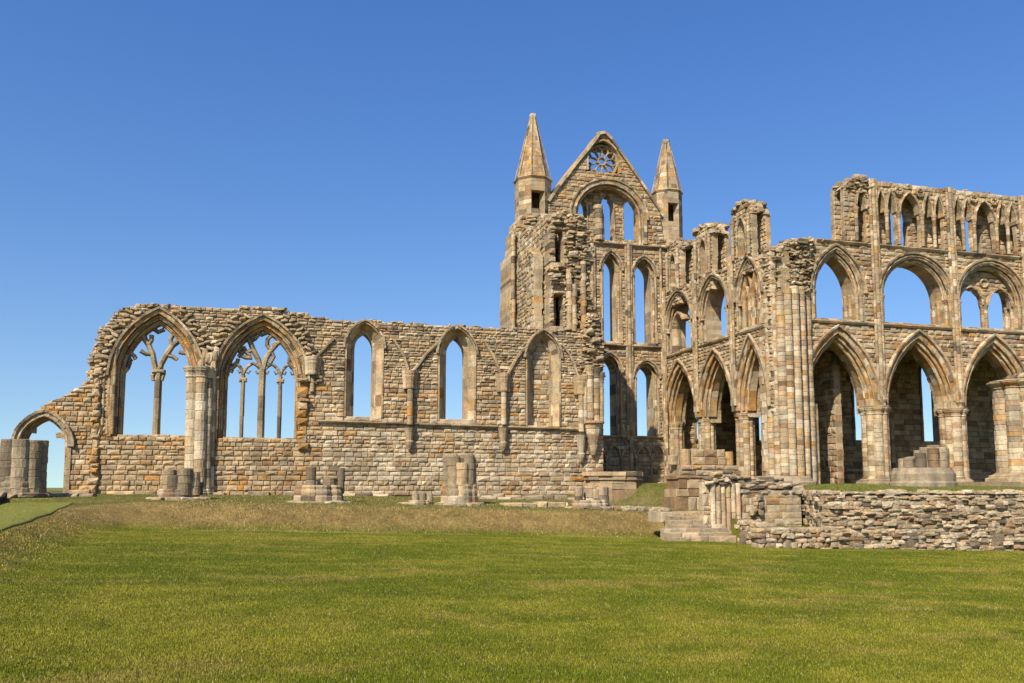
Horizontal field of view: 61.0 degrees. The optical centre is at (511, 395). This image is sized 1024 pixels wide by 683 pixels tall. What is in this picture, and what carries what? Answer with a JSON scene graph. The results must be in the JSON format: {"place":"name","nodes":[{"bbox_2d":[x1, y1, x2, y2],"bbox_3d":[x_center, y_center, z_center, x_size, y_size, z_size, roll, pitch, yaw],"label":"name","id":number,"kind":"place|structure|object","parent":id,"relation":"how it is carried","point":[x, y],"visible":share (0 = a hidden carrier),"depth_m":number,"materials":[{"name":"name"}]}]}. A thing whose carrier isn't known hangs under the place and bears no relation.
{"place":"outdoors","nodes":[
{"label":"outdoors","id":0,"kind":"place"},
{"bbox_2d":[0,498,73,530],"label":"path","id":1,"kind":"structure","parent":0,"point":[24,519],"depth_m":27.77,"materials":[{"name":"green plant"}]},
{"bbox_2d":[0,484,1023,682],"bbox_3d":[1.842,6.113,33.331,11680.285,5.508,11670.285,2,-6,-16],"label":"ground","id":2,"kind":"structure","parent":0,"point":[118,515],"depth_m":14.93,"materials":[{"name":"green plant"}]},
{"bbox_2d":[0,492,6,502],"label":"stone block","id":3,"kind":"object","parent":2,"relation":"on","point":[3,496],"visible":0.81,"depth_m":33.44,"materials":[{"name":"stone"}]},
{"bbox_2d":[0,439,52,497],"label":"pier stump","id":4,"kind":"object","parent":2,"relation":"on","point":[23,467],"visible":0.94,"depth_m":35.03,"materials":[{"name":"stone"}]},
{"bbox_2d":[52,493,96,496],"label":"stone slab","id":5,"kind":"structure","parent":2,"relation":"on","point":[74,495],"depth_m":36.74,"materials":[{"name":"stone"}]},
{"bbox_2d":[146,469,211,500],"bbox_3d":[-13.918,3.821,36.385,2.638,1.493,2.636,2,-6,-16],"label":"pier stump","id":6,"kind":"object","parent":2,"relation":"on","point":[182,484],"visible":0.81,"depth_m":35.76,"materials":[{"name":"stone"}]},
{"bbox_2d":[11,303,603,496],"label":"nave wall","id":7,"kind":"structure","parent":2,"relation":"on","point":[518,429],"depth_m":43.49,"materials":[{"name":"stone"}]},
{"bbox_2d":[286,467,350,503],"bbox_3d":[-8.362,3.962,37.550,2.865,1.746,2.879,2,-6,-16],"label":"pier stump","id":8,"kind":"object","parent":2,"relation":"on","point":[328,490],"visible":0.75,"depth_m":36.92,"materials":[{"name":"stone"}]},
{"bbox_2d":[0,485,754,582],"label":"bank grass","id":9,"kind":"structure","parent":2,"relation":"on","point":[355,503],"depth_m":34.38,"materials":[{"name":"green plant"}]},
{"bbox_2d":[398,493,432,504],"bbox_3d":[-4.378,4.667,38.420,1.317,0.722,1.386,-5,-8,40],"label":"pier stump","id":10,"kind":"object","parent":2,"relation":"on","point":[426,498],"visible":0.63,"depth_m":38.23,"materials":[{"name":"stone"}]},
{"bbox_2d":[434,453,483,505],"bbox_3d":[-2.356,3.840,38.977,2.289,2.522,2.307,2,-6,-16],"label":"pier stump","id":11,"kind":"object","parent":2,"relation":"on","point":[459,486],"visible":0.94,"depth_m":38.33,"materials":[{"name":"stone"}]},
{"bbox_2d":[500,501,546,506],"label":"stone slab","id":12,"kind":"structure","parent":2,"relation":"on","point":[539,504],"depth_m":39.29,"materials":[{"name":"stone"}]},
{"bbox_2d":[479,495,583,499],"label":"stone kerb","id":13,"kind":"structure","parent":2,"relation":"on","point":[558,497],"depth_m":43.63,"materials":[{"name":"stone"}]},
{"bbox_2d":[547,502,567,506],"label":"stone slab","id":14,"kind":"structure","parent":2,"relation":"on","point":[556,504],"depth_m":39.63,"materials":[{"name":"stone"}]},
{"bbox_2d":[565,486,613,509],"bbox_3d":[3.504,4.788,39.788,2.395,1.296,2.414,2,-6,-16],"label":"pier stump","id":15,"kind":"object","parent":2,"relation":"on","point":[596,497],"visible":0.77,"depth_m":39.38,"materials":[{"name":"stone"}]},
{"bbox_2d":[582,471,642,500],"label":"pier stump","id":16,"kind":"object","parent":2,"relation":"on","point":[627,483],"visible":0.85,"depth_m":43.77,"materials":[{"name":"stone"}]},
{"bbox_2d":[609,505,671,511],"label":"stone kerb","id":17,"kind":"structure","parent":2,"relation":"on","point":[637,508],"depth_m":39.30,"materials":[{"name":"stone"}]},
{"bbox_2d":[500,113,843,483],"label":"transept","id":18,"kind":"structure","parent":2,"relation":"on","point":[560,252],"depth_m":55.17,"materials":[{"name":"stone"}]},
{"bbox_2d":[586,139,620,173],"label":"rose window","id":19,"kind":"structure","parent":18,"relation":"in","point":[610,149],"depth_m":58.70,"materials":[{"name":"stone"}]},
{"bbox_2d":[648,511,735,541],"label":"stone steps","id":20,"kind":"structure","parent":2,"relation":"on","point":[685,525],"depth_m":34.00,"materials":[{"name":"stone"}]},
{"bbox_2d":[663,449,743,510],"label":"pier stump","id":21,"kind":"object","parent":2,"relation":"on","point":[684,478],"visible":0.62,"depth_m":40.51,"materials":[{"name":"stone"}]},
{"bbox_2d":[699,470,742,531],"bbox_3d":[8.447,4.477,34.836,1.915,2.996,0.857,2,-6,-16],"label":"pier stump","id":22,"kind":"object","parent":2,"relation":"on","point":[719,498],"visible":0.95,"depth_m":34.62,"materials":[{"name":"stone"}]},
{"bbox_2d":[739,530,749,543],"bbox_3d":[8.893,5.410,32.912,0.566,0.696,0.546,-2,-6,17],"label":"loose block","id":23,"kind":"object","parent":2,"relation":"on","point":[742,538],"depth_m":32.74,"materials":[{"name":"stone"}]},
{"bbox_2d":[734,476,805,526],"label":"ashlar wall","id":24,"kind":"structure","parent":2,"relation":"on","point":[763,499],"depth_m":35.23,"materials":[{"name":"stone"}]},
{"bbox_2d":[734,519,837,548],"bbox_3d":[9.447,5.340,32.717,3.356,1.265,4.662,2,-6,-16],"label":"stone footing","id":25,"kind":"object","parent":2,"relation":"on","point":[764,535],"visible":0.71,"depth_m":30.68,"materials":[{"name":"beige stone"}]},
{"bbox_2d":[616,482,1023,526],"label":"terrace grass","id":26,"kind":"structure","parent":2,"relation":"on","point":[850,487],"depth_m":39.36,"materials":[{"name":"green plant"}]},
{"bbox_2d":[754,174,1023,484],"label":"choir","id":27,"kind":"structure","parent":2,"relation":"on","point":[882,363],"depth_m":48.96,"materials":[{"name":"stone"}]},
{"bbox_2d":[801,489,1023,550],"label":"rubble wall","id":28,"kind":"structure","parent":2,"relation":"on","point":[963,520],"depth_m":32.54,"materials":[{"name":"stone"}]},
{"bbox_2d":[889,445,957,486],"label":"pier stump","id":29,"kind":"object","parent":2,"relation":"on","point":[928,466],"visible":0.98,"depth_m":42.06,"materials":[{"name":"stone"}]},
{"bbox_2d":[958,372,1023,486],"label":"broken pier","id":30,"kind":"structure","parent":2,"relation":"on","point":[1008,403],"depth_m":43.59,"materials":[{"name":"stone"}]},
{"bbox_2d":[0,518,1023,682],"bbox_3d":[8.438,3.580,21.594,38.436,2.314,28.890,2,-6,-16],"label":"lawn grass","id":31,"kind":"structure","parent":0,"point":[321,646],"depth_m":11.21,"materials":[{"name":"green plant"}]},
{"bbox_2d":[0,0,1023,487],"label":"sky","id":32,"kind":"structure","parent":0,"point":[351,160],"materials":[{"name":"blue"}]}
]}

